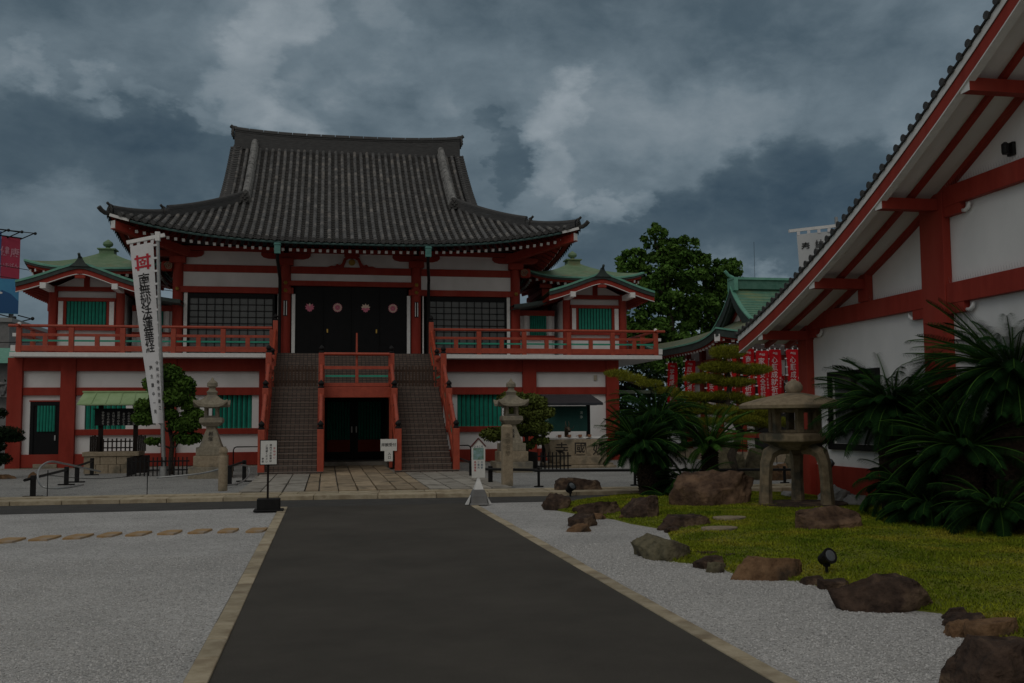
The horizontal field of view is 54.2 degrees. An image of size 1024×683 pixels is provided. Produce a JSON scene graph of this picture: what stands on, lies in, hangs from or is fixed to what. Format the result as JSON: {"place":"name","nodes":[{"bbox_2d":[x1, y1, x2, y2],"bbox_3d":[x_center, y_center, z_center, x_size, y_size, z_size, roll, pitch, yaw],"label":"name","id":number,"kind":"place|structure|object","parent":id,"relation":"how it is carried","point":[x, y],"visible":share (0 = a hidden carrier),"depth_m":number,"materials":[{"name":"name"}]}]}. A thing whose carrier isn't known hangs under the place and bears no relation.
{"place":"outdoors","nodes":[
{"label":"outdoors","id":0,"kind":"place"},
{"bbox_2d":[0,382,6,452],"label":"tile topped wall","id":1,"kind":"structure","parent":0,"point":[3,392],"depth_m":42.66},
{"bbox_2d":[0,348,15,381],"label":"green roofed shed","id":2,"kind":"structure","parent":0,"point":[4,355],"depth_m":48.40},
{"bbox_2d":[0,317,47,347],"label":"grey building","id":3,"kind":"structure","parent":0,"point":[6,331],"depth_m":69.19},
{"bbox_2d":[0,426,680,679],"bbox_3d":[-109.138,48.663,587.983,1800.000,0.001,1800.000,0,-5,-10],"label":"ground","id":4,"kind":"structure","parent":0,"point":[270,523],"depth_m":18.05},
{"bbox_2d":[0,229,36,320],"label":"billboard","id":5,"kind":"object","parent":4,"relation":"on","point":[10,257],"visible":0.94,"depth_m":85.04,"materials":[{"name":"multicoloured fabric"}]},
{"bbox_2d":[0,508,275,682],"bbox_3d":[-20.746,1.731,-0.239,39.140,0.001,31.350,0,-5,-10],"label":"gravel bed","id":6,"kind":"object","parent":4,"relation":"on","point":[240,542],"depth_m":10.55,"materials":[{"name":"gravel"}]},
{"bbox_2d":[253,440,283,511],"bbox_3d":[-4.342,2.391,17.877,0.520,1.262,0.380,0,-5,-10],"label":"sign stand","id":7,"kind":"object","parent":6,"relation":"on","point":[268,452],"visible":1,"depth_m":17.85,"materials":[{"name":"black metal"}]},
{"bbox_2d":[0,494,279,505],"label":"court kerb","id":8,"kind":"structure","parent":4,"relation":"on","point":[74,501],"depth_m":20.00,"materials":[{"name":"stone"}]},
{"bbox_2d":[0,492,281,499],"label":"court kerb","id":9,"kind":"structure","parent":4,"relation":"on","point":[113,496],"depth_m":20.67,"materials":[{"name":"stone"}]},
{"bbox_2d":[183,507,287,682],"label":"path kerb","id":10,"kind":"structure","parent":4,"relation":"on","point":[205,663],"depth_m":8.17,"materials":[{"name":"stone"}]},
{"bbox_2d":[281,488,546,494],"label":"court kerb","id":11,"kind":"structure","parent":4,"relation":"on","point":[382,491],"depth_m":21.50,"materials":[{"name":"stone"}]},
{"bbox_2d":[279,490,551,499],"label":"court kerb","id":12,"kind":"structure","parent":4,"relation":"on","point":[393,495],"depth_m":20.80,"materials":[{"name":"stone"}]},
{"bbox_2d":[0,502,963,682],"bbox_3d":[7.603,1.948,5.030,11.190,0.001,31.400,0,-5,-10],"label":"gravel bed","id":13,"kind":"object","parent":4,"relation":"on","point":[549,527],"depth_m":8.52,"materials":[{"name":"gravel"}]},
{"bbox_2d":[465,438,491,504],"bbox_3d":[-0.639,2.460,18.967,0.500,1.257,0.349,0,-5,-10],"label":"sign stand","id":14,"kind":"object","parent":13,"relation":"on","point":[478,495],"visible":1,"depth_m":18.93,"materials":[{"name":"white paint"}]},
{"bbox_2d":[541,493,570,510],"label":"rock","id":15,"kind":"object","parent":13,"relation":"on","point":[555,501],"visible":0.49,"depth_m":17.76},
{"bbox_2d":[566,523,590,531],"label":"rock","id":16,"kind":"object","parent":13,"relation":"on","point":[580,527],"visible":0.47,"depth_m":14.29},
{"bbox_2d":[568,513,596,526],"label":"rock","id":17,"kind":"object","parent":13,"relation":"on","point":[589,519],"visible":0.52,"depth_m":15.07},
{"bbox_2d":[630,533,690,560],"bbox_3d":[1.747,2.423,11.614,0.586,0.363,0.739,0,-5,-10],"label":"rock","id":18,"kind":"object","parent":13,"relation":"on","point":[648,546],"visible":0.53,"depth_m":11.39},
{"bbox_2d":[692,555,725,568],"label":"rock","id":19,"kind":"object","parent":13,"relation":"on","point":[702,562],"visible":0.41,"depth_m":10.75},
{"bbox_2d":[705,562,724,572],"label":"rock","id":20,"kind":"object","parent":13,"relation":"on","point":[715,567],"visible":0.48,"depth_m":10.41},
{"bbox_2d":[730,556,801,580],"bbox_3d":[2.546,2.312,10.036,0.780,0.320,0.357,0,-5,-10],"label":"rock","id":21,"kind":"object","parent":13,"relation":"on","point":[754,568],"visible":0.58,"depth_m":9.94,"materials":[{"name":"stone"}]},
{"bbox_2d":[817,578,848,589],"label":"rock","id":22,"kind":"object","parent":13,"relation":"on","point":[826,584],"visible":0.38,"depth_m":9.35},
{"bbox_2d":[817,484,853,500],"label":"rock","id":23,"kind":"object","parent":13,"relation":"on","point":[840,494],"visible":0.16,"depth_m":18.43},
{"bbox_2d":[843,494,881,504],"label":"rock","id":24,"kind":"object","parent":13,"relation":"on","point":[850,499],"visible":0.3,"depth_m":17.63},
{"bbox_2d":[828,573,932,612],"bbox_3d":[3.120,2.158,8.416,0.882,0.407,0.464,0,-5,-10],"label":"rock","id":25,"kind":"object","parent":13,"relation":"on","point":[887,593],"visible":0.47,"depth_m":8.29,"materials":[{"name":"stone"}]},
{"bbox_2d":[806,350,970,513],"bbox_3d":[6.111,1.458,15.897,2.655,2.743,2.701,-4,-6,37],"label":"cycad","id":26,"kind":"object","parent":13,"relation":"on","point":[878,402],"visible":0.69,"depth_m":15.55,"materials":[{"name":"green plant"}]},
{"bbox_2d":[874,432,987,499],"bbox_3d":[6.544,1.960,14.905,2.118,1.559,2.245,0,-5,-10],"label":"cycad","id":27,"kind":"object","parent":13,"relation":"on","point":[926,475],"visible":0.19,"depth_m":14.69,"materials":[{"name":"green plant"}]},
{"bbox_2d":[872,377,1023,525],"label":"cycad","id":28,"kind":"object","parent":13,"relation":"on","point":[964,457],"visible":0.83,"depth_m":13.89,"materials":[{"name":"green plant"}]},
{"bbox_2d":[943,619,968,637],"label":"rock","id":29,"kind":"object","parent":13,"relation":"on","point":[953,629],"visible":0.38,"depth_m":7.34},
{"bbox_2d":[941,612,985,625],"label":"rock","id":30,"kind":"object","parent":13,"relation":"on","point":[951,616],"visible":0.34,"depth_m":7.67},
{"bbox_2d":[938,634,1023,682],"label":"rock","id":31,"kind":"object","parent":13,"relation":"on","point":[983,659],"visible":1,"depth_m":5.76,"materials":[{"name":"stone"}]},
{"bbox_2d":[554,477,601,489],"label":"rock","id":32,"kind":"object","parent":4,"relation":"on","point":[579,483],"visible":0.43,"depth_m":21.77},
{"bbox_2d":[470,505,798,682],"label":"path kerb","id":33,"kind":"structure","parent":4,"relation":"on","point":[770,673],"depth_m":8.07,"materials":[{"name":"stone"}]},
{"bbox_2d":[619,362,685,434],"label":"camphor tree","id":34,"kind":"object","parent":4,"relation":"on","point":[655,376],"visible":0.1,"depth_m":47.46,"materials":[{"name":"green plant"}]},
{"bbox_2d":[614,222,720,447],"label":"ginkgo tree","id":35,"kind":"object","parent":4,"relation":"on","point":[675,258],"visible":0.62,"depth_m":52.19,"materials":[{"name":"green plant"}]},
{"bbox_2d":[545,483,790,489],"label":"court kerb","id":36,"kind":"structure","parent":4,"relation":"on","point":[778,484],"depth_m":22.18,"materials":[{"name":"stone"}]},
{"bbox_2d":[549,485,790,495],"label":"court kerb","id":37,"kind":"structure","parent":4,"relation":"on","point":[636,491],"depth_m":21.36,"materials":[{"name":"stone"}]},
{"bbox_2d":[683,257,743,346],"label":"ginkgo tree","id":38,"kind":"object","parent":4,"relation":"on","point":[712,285],"visible":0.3,"depth_m":53.85,"materials":[{"name":"green plant"}]},
{"bbox_2d":[645,259,797,462],"bbox_3d":[13.091,0.350,40.150,13.644,8.620,8.087,0,-5,-10],"label":"copper roofed shrine","id":39,"kind":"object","parent":4,"relation":"on","point":[747,298],"visible":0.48,"depth_m":39.22,"materials":[{"name":"white paint"}]},
{"bbox_2d":[754,383,785,449],"bbox_3d":[9.565,2.771,36.695,1.400,2.500,0.090,0,-5,-10],"label":"dark doorway","id":40,"kind":"structure","parent":39,"relation":"in","point":[765,430],"depth_m":36.53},
{"bbox_2d":[734,0,1023,497],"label":"gabled building","id":41,"kind":"structure","parent":4,"relation":"on","point":[935,211],"depth_m":16.16,"materials":[{"name":"white paint"}]},
{"bbox_2d":[827,367,879,451],"bbox_3d":[6.532,1.309,19.063,0.140,1.530,1.880,0,-5,-10],"label":"window","id":42,"kind":"structure","parent":41,"relation":"in","point":[837,446],"depth_m":19.36,"materials":[{"name":"black glass"}]},
{"bbox_2d":[1001,141,1015,156],"bbox_3d":[7.277,-2.827,14.687,0.182,0.200,0.140,0,-5,-10],"label":"wall lamp","id":43,"kind":"object","parent":41,"relation":"attached to","point":[1008,149],"visible":1,"depth_m":14.64,"materials":[{"name":"black metal"}]},
{"bbox_2d":[239,459,511,492],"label":"stone paving","id":44,"kind":"structure","parent":0,"point":[365,475],"depth_m":25.13,"materials":[{"name":"stone"}]},
{"bbox_2d":[0,491,782,513],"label":"asphalt road","id":45,"kind":"structure","parent":0,"point":[40,509],"depth_m":19.42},
{"bbox_2d":[0,456,790,496],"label":"court gravel","id":46,"kind":"structure","parent":0,"point":[113,485],"depth_m":26.32,"materials":[{"name":"gravel"}]},
{"bbox_2d":[0,408,25,465],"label":"edge pine","id":47,"kind":"object","parent":46,"relation":"on","point":[8,434],"visible":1,"depth_m":28.61,"materials":[{"name":"green plant"}]},
{"bbox_2d":[22,458,100,496],"bbox_3d":[-11.106,3.307,25.711,1.035,0.726,9.730,1,-5,-15],"label":"barrier","id":48,"kind":"object","parent":46,"relation":"on","point":[33,478],"visible":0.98,"depth_m":23.49,"materials":[{"name":"black metal"}]},
{"bbox_2d":[77,391,149,473],"bbox_3d":[-12.575,2.880,31.742,2.100,2.615,1.226,0,-5,-10],"label":"pavilion","id":49,"kind":"object","parent":46,"relation":"on","point":[107,461],"visible":0.88,"depth_m":31.52,"materials":[{"name":"green stone"}]},
{"bbox_2d":[126,231,168,475],"bbox_3d":[-10.887,0.335,29.865,1.340,7.310,0.320,0,-5,-10],"label":"banner flag","id":50,"kind":"object","parent":46,"relation":"on","point":[144,271],"visible":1,"depth_m":29.91,"materials":[{"name":"fabric"}]},
{"bbox_2d":[126,456,189,475],"bbox_3d":[-10.595,3.756,30.272,1.768,0.550,1.412,0,-5,-10],"label":"picket fence","id":51,"kind":"object","parent":46,"relation":"on","point":[132,465],"visible":0.88,"depth_m":29.62,"materials":[{"name":"black metal"}]},
{"bbox_2d":[130,363,203,474],"bbox_3d":[-10.435,2.387,30.412,2.188,3.508,1.449,0,-5,-10],"label":"pruned tree","id":52,"kind":"object","parent":46,"relation":"on","point":[179,388],"visible":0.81,"depth_m":30.22,"materials":[{"name":"green plant"}]},
{"bbox_2d":[157,460,251,485],"bbox_3d":[-7.311,3.316,25.140,1.820,0.565,2.772,-2,-5,16],"label":"barrier","id":53,"kind":"object","parent":46,"relation":"on","point":[242,463],"visible":0.86,"depth_m":24.91,"materials":[{"name":"black metal"}]},
{"bbox_2d":[188,377,232,478],"bbox_3d":[-8.577,2.458,28.563,1.120,2.860,1.120,0,-5,-10],"label":"stone lantern","id":54,"kind":"object","parent":46,"relation":"on","point":[205,458],"visible":0.98,"depth_m":28.24,"materials":[{"name":"grey stone"}]},
{"bbox_2d":[218,447,227,490],"bbox_3d":[-6.333,2.792,21.913,0.200,0.960,0.195,0,-5,-10],"label":"stone post","id":55,"kind":"object","parent":46,"relation":"on","point":[222,470],"visible":1,"depth_m":21.84,"materials":[{"name":"beige stone"}]},
{"bbox_2d":[0,124,664,476],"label":"temple hall","id":56,"kind":"structure","parent":46,"relation":"on","point":[341,297],"depth_m":38.42,"materials":[{"name":"white paint"}]},
{"bbox_2d":[29,400,59,467],"bbox_3d":[-16.326,3.241,35.010,1.124,2.360,0.160,0,-5,-10],"label":"side door","id":57,"kind":"structure","parent":56,"relation":"in","point":[44,414],"depth_m":35.03,"materials":[{"name":"black paint"}]},
{"bbox_2d":[15,240,183,352],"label":"corner pavilion","id":58,"kind":"structure","parent":56,"relation":"attached to","point":[97,289],"depth_m":36.68,"materials":[{"name":"white paint"}]},
{"bbox_2d":[66,301,106,324],"bbox_3d":[-15.584,-1.016,36.620,1.370,0.900,0.100,0,-5,-10],"label":"slatted window","id":59,"kind":"structure","parent":58,"relation":"in","point":[78,313],"depth_m":36.60,"materials":[{"name":"green paint"}]},
{"bbox_2d":[85,406,125,428],"bbox_3d":[-14.454,2.511,35.589,1.390,1.230,0.100,0,-5,-10],"label":"slatted window","id":60,"kind":"structure","parent":56,"relation":"in","point":[89,412],"depth_m":35.49,"materials":[{"name":"green paint"}]},
{"bbox_2d":[186,293,274,352],"bbox_3d":[-10.894,-0.612,38.795,3.280,2.500,0.100,0,-5,-10],"label":"lattice window","id":61,"kind":"structure","parent":56,"relation":"in","point":[203,309],"depth_m":38.82,"materials":[{"name":"black paint"}]},
{"bbox_2d":[212,395,251,427],"bbox_3d":[-10.176,2.543,36.380,1.410,1.230,0.100,0,-5,-10],"label":"slatted window","id":62,"kind":"structure","parent":56,"relation":"in","point":[239,413],"depth_m":36.40,"materials":[{"name":"green paint"}]},
{"bbox_2d":[295,286,323,352],"bbox_3d":[-7.984,-0.757,39.381,1.083,2.840,0.072,0,-5,-10],"label":"door leaf","id":63,"kind":"structure","parent":56,"relation":"in","point":[308,299],"depth_m":39.37,"materials":[{"name":"black paint"}]},
{"bbox_2d":[323,287,351,351],"bbox_3d":[-6.899,-0.752,39.538,1.083,2.840,0.100,0,-5,-10],"label":"door leaf","id":64,"kind":"structure","parent":56,"relation":"in","point":[337,300],"depth_m":39.55,"materials":[{"name":"black paint"}]},
{"bbox_2d":[324,402,352,459],"bbox_3d":[-6.178,3.076,35.606,1.010,2.260,0.130,0,-5,-10],"label":"passage door","id":65,"kind":"structure","parent":56,"relation":"in","point":[338,423],"depth_m":35.60,"materials":[{"name":"black paint"}]},
{"bbox_2d":[351,287,378,352],"bbox_3d":[-5.822,-0.744,39.737,1.083,2.840,0.100,0,-5,-10],"label":"door leaf","id":66,"kind":"structure","parent":56,"relation":"in","point":[365,300],"depth_m":39.75,"materials":[{"name":"black paint"}]},
{"bbox_2d":[355,402,383,459],"bbox_3d":[-5.101,3.084,35.805,1.020,2.260,0.130,0,-5,-10],"label":"passage door","id":67,"kind":"structure","parent":56,"relation":"in","point":[369,416],"depth_m":35.79,"materials":[{"name":"black paint"}]},
{"bbox_2d":[380,439,396,460],"bbox_3d":[-3.535,3.150,29.008,0.547,0.640,0.154,2,-5,-27],"label":"passage sign","id":68,"kind":"object","parent":56,"relation":"attached to","point":[388,447],"visible":1,"depth_m":28.98,"materials":[{"name":"metal"}]},
{"bbox_2d":[379,288,406,353],"bbox_3d":[-4.754,-0.732,39.982,1.083,2.840,0.065,0,-5,-10],"label":"door leaf","id":69,"kind":"structure","parent":56,"relation":"in","point":[392,301],"depth_m":39.97,"materials":[{"name":"black paint"}]},
{"bbox_2d":[426,297,506,354],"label":"lattice window","id":70,"kind":"structure","parent":56,"relation":"in","point":[447,312],"depth_m":40.51,"materials":[{"name":"black paint"}]},
{"bbox_2d":[457,394,501,425],"bbox_3d":[-1.238,2.611,38.034,1.730,1.230,0.100,0,-5,-10],"label":"slatted window","id":71,"kind":"structure","parent":56,"relation":"in","point":[472,410],"depth_m":38.01,"materials":[{"name":"green paint"}]},
{"bbox_2d":[510,251,654,354],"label":"corner pavilion","id":72,"kind":"structure","parent":56,"relation":"attached to","point":[573,293],"depth_m":40.25,"materials":[{"name":"white paint"}]},
{"bbox_2d":[530,316,545,335],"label":"corridor window","id":73,"kind":"structure","parent":72,"relation":"in","point":[536,322],"depth_m":41.38,"materials":[{"name":"green paint"}]},
{"bbox_2d":[578,308,611,329],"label":"slatted window","id":74,"kind":"structure","parent":72,"relation":"in","point":[588,319],"depth_m":40.10,"materials":[{"name":"green paint"}]},
{"bbox_2d":[501,425,512,485],"bbox_3d":[-0.116,2.646,23.281,0.240,1.420,0.244,0,-5,-10],"label":"stone post","id":75,"kind":"object","parent":46,"relation":"on","point":[506,454],"visible":0.98,"depth_m":23.17,"materials":[{"name":"beige stone"}]},
{"bbox_2d":[491,379,532,472],"bbox_3d":[-0.024,2.567,30.703,1.120,2.860,1.120,0,-5,-10],"label":"stone lantern","id":76,"kind":"object","parent":46,"relation":"on","point":[511,398],"visible":0.84,"depth_m":30.41,"materials":[{"name":"grey stone"}]},
{"bbox_2d":[479,391,555,450],"bbox_3d":[0.176,2.873,31.967,2.536,2.658,1.201,0,-5,-10],"label":"garden tree","id":77,"kind":"object","parent":46,"relation":"on","point":[536,412],"visible":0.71,"depth_m":31.80,"materials":[{"name":"green plant"}]},
{"bbox_2d":[528,451,570,468],"bbox_3d":[1.137,3.729,31.227,1.088,0.590,1.612,0,-5,-10],"label":"picket fence","id":78,"kind":"object","parent":46,"relation":"on","point":[533,457],"visible":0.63,"depth_m":30.48,"materials":[{"name":"black metal"}]},
{"bbox_2d":[541,395,602,461],"bbox_3d":[1.995,3.070,34.914,2.030,2.470,1.600,0,-5,-10],"label":"basin shelter","id":79,"kind":"object","parent":46,"relation":"on","point":[577,418],"visible":0.73,"depth_m":34.75,"materials":[{"name":"metal"}]},
{"bbox_2d":[542,437,615,467],"bbox_3d":[2.200,3.684,33.312,2.300,0.992,1.520,0,-5,-10],"label":"water basin","id":80,"kind":"object","parent":46,"relation":"on","point":[582,453],"visible":0.64,"depth_m":33.09,"materials":[{"name":"beige stone"}]},
{"bbox_2d":[485,466,790,486],"bbox_3d":[3.134,3.189,23.812,7.718,0.465,0.841,0,-5,0],"label":"barrier","id":81,"kind":"object","parent":46,"relation":"on","point":[538,470],"visible":0.65,"depth_m":23.67,"materials":[{"name":"black metal"}]},
{"bbox_2d":[665,360,677,404],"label":"prayer banner","id":82,"kind":"object","parent":46,"relation":"on","point":[672,376],"visible":0.52,"depth_m":40.03,"materials":[{"name":"red fabric"}]},
{"bbox_2d":[683,357,694,459],"bbox_3d":[6.840,2.587,38.380,0.503,3.970,0.081,0,-5,-10],"label":"prayer banner","id":83,"kind":"object","parent":46,"relation":"on","point":[689,366],"visible":0.62,"depth_m":38.49,"materials":[{"name":"red fabric"}]},
{"bbox_2d":[603,343,785,470],"bbox_3d":[4.591,1.748,24.348,4.730,3.431,1.539,-1,-5,2],"label":"niwaki pine","id":84,"kind":"object","parent":46,"relation":"on","point":[726,366],"visible":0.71,"depth_m":24.18,"materials":[{"name":"green plant"}]},
{"bbox_2d":[718,447,730,471],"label":"rock","id":85,"kind":"object","parent":46,"relation":"on","point":[722,458],"visible":0.06,"depth_m":24.06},
{"bbox_2d":[740,347,754,453],"bbox_3d":[8.188,2.193,34.581,0.555,4.140,0.080,0,-5,-10],"label":"prayer banner","id":86,"kind":"object","parent":46,"relation":"on","point":[750,389],"visible":0.45,"depth_m":34.66,"materials":[{"name":"red fabric"}]},
{"bbox_2d":[744,448,762,479],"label":"rock","id":87,"kind":"object","parent":46,"relation":"on","point":[753,460],"visible":0.25,"depth_m":25.82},
{"bbox_2d":[754,347,769,447],"bbox_3d":[8.678,2.224,34.568,0.535,4.070,0.082,0,-5,-10],"label":"prayer banner","id":88,"kind":"object","parent":46,"relation":"on","point":[761,357],"visible":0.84,"depth_m":34.67,"materials":[{"name":"red fabric"}]},
{"bbox_2d":[766,348,781,432],"bbox_3d":[9.151,2.210,34.760,0.565,4.120,0.082,0,-5,-10],"label":"prayer banner","id":89,"kind":"object","parent":46,"relation":"on","point":[775,378],"visible":0.81,"depth_m":34.85,"materials":[{"name":"red fabric"}]},
{"bbox_2d":[784,346,798,392],"bbox_3d":[9.799,2.207,34.778,0.565,4.120,0.082,0,-5,-10],"label":"prayer banner","id":90,"kind":"object","parent":46,"relation":"on","point":[791,355],"visible":0.53,"depth_m":34.88,"materials":[{"name":"red fabric"}]},
{"bbox_2d":[788,217,837,266],"bbox_3d":[9.288,0.036,30.277,1.732,7.750,0.120,0,-5,-10],"label":"banner flag","id":91,"kind":"object","parent":46,"relation":"on","point":[808,243],"visible":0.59,"depth_m":30.45,"materials":[{"name":"fabric"}]},
{"bbox_2d":[208,503,773,682],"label":"asphalt path","id":92,"kind":"structure","parent":0,"point":[439,593],"depth_m":8.19,"materials":[{"name":"asphalt"}]},
{"bbox_2d":[0,0,993,412],"label":"sky","id":93,"kind":"structure","parent":0,"point":[733,126],"materials":[{"name":"grey"}]},
{"bbox_2d":[557,491,1023,637],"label":"lawn","id":94,"kind":"structure","parent":0,"point":[936,601],"depth_m":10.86,"materials":[{"name":"plant"}]},
{"bbox_2d":[575,501,620,513],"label":"rock","id":95,"kind":"object","parent":94,"relation":"on","point":[602,507],"visible":0.42,"depth_m":16.56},
{"bbox_2d":[621,495,658,517],"bbox_3d":[2.046,2.723,15.997,0.621,0.517,0.428,-2,-5,15],"label":"rock","id":96,"kind":"object","parent":94,"relation":"on","point":[643,507],"visible":0.58,"depth_m":15.87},
{"bbox_2d":[588,405,692,493],"bbox_3d":[2.556,2.244,20.211,2.012,1.918,2.089,0,-5,-10],"label":"cycad","id":97,"kind":"object","parent":94,"relation":"on","point":[644,451],"visible":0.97,"depth_m":19.91,"materials":[{"name":"green plant"}]},
{"bbox_2d":[601,379,712,492],"bbox_3d":[3.119,2.025,21.285,2.392,2.490,2.433,0,-5,-10],"label":"cycad","id":98,"kind":"object","parent":94,"relation":"on","point":[675,404],"visible":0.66,"depth_m":20.93,"materials":[{"name":"green plant"}]},
{"bbox_2d":[657,513,710,530],"bbox_3d":[2.492,2.664,14.564,0.814,0.290,0.476,1,-5,-21],"label":"rock","id":99,"kind":"object","parent":94,"relation":"on","point":[681,520],"visible":0.43,"depth_m":14.47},
{"bbox_2d":[650,453,735,493],"bbox_3d":[3.570,2.773,20.328,2.019,1.154,2.039,0,-5,-10],"label":"cycad","id":100,"kind":"object","parent":94,"relation":"on","point":[670,479],"visible":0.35,"depth_m":20.18,"materials":[{"name":"green plant"}]},
{"bbox_2d":[669,469,753,505],"bbox_3d":[3.600,2.775,17.878,1.240,0.978,1.239,-4,-6,39],"label":"rock","id":101,"kind":"object","parent":94,"relation":"on","point":[709,488],"visible":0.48,"depth_m":17.59,"materials":[{"name":"stone"}]},
{"bbox_2d":[667,400,762,470],"bbox_3d":[4.365,2.275,21.620,2.465,2.016,2.438,0,-5,-10],"label":"cycad","id":102,"kind":"object","parent":94,"relation":"on","point":[714,442],"visible":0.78,"depth_m":21.43,"materials":[{"name":"green plant"}]},
{"bbox_2d":[739,379,847,507],"bbox_3d":[5.006,1.802,17.670,1.930,2.270,1.930,0,-5,-10],"label":"snow viewing lantern","id":103,"kind":"object","parent":94,"relation":"on","point":[795,439],"visible":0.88,"depth_m":17.38,"materials":[{"name":"stone"}]},
{"bbox_2d":[799,575,822,584],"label":"rock","id":104,"kind":"object","parent":94,"relation":"on","point":[809,580],"visible":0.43,"depth_m":9.62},
{"bbox_2d":[817,548,836,572],"bbox_3d":[3.141,2.212,9.944,0.160,0.327,0.189,0,-5,-10],"label":"garden spotlight","id":105,"kind":"object","parent":94,"relation":"on","point":[827,557],"visible":0.98,"depth_m":9.91,"materials":[{"name":"black metal"}]},
{"bbox_2d":[795,505,862,529],"bbox_3d":[4.406,2.547,13.828,1.022,0.545,0.606,0,-5,-10],"label":"rock","id":106,"kind":"object","parent":94,"relation":"on","point":[830,517],"visible":0.47,"depth_m":13.70,"materials":[{"name":"stone"}]},
{"bbox_2d":[851,459,938,516],"bbox_3d":[6.005,2.304,15.368,1.576,0.985,1.568,0,-5,-10],"label":"cycad","id":107,"kind":"object","parent":94,"relation":"on","point":[873,488],"visible":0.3,"depth_m":15.14,"materials":[{"name":"green plant"}]},
{"bbox_2d":[866,482,986,527],"bbox_3d":[5.996,2.377,14.317,1.629,0.756,1.706,0,-5,-10],"label":"cycad","id":108,"kind":"object","parent":94,"relation":"on","point":[913,507],"visible":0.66,"depth_m":14.05,"materials":[{"name":"green plant"}]},
{"bbox_2d":[898,297,1023,529],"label":"cycad","id":109,"kind":"object","parent":94,"relation":"on","point":[999,373],"visible":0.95,"depth_m":13.60,"materials":[{"name":"green plant"}]},
{"bbox_2d":[925,468,1023,536],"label":"cycad","id":110,"kind":"object","parent":94,"relation":"on","point":[999,518],"visible":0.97,"depth_m":12.92,"materials":[{"name":"green plant"}]},
{"bbox_2d":[963,617,1018,636],"bbox_3d":[3.487,2.106,7.221,0.420,0.225,0.240,0,-5,-10],"label":"rock","id":111,"kind":"object","parent":94,"relation":"on","point":[999,626],"visible":0.41,"depth_m":7.15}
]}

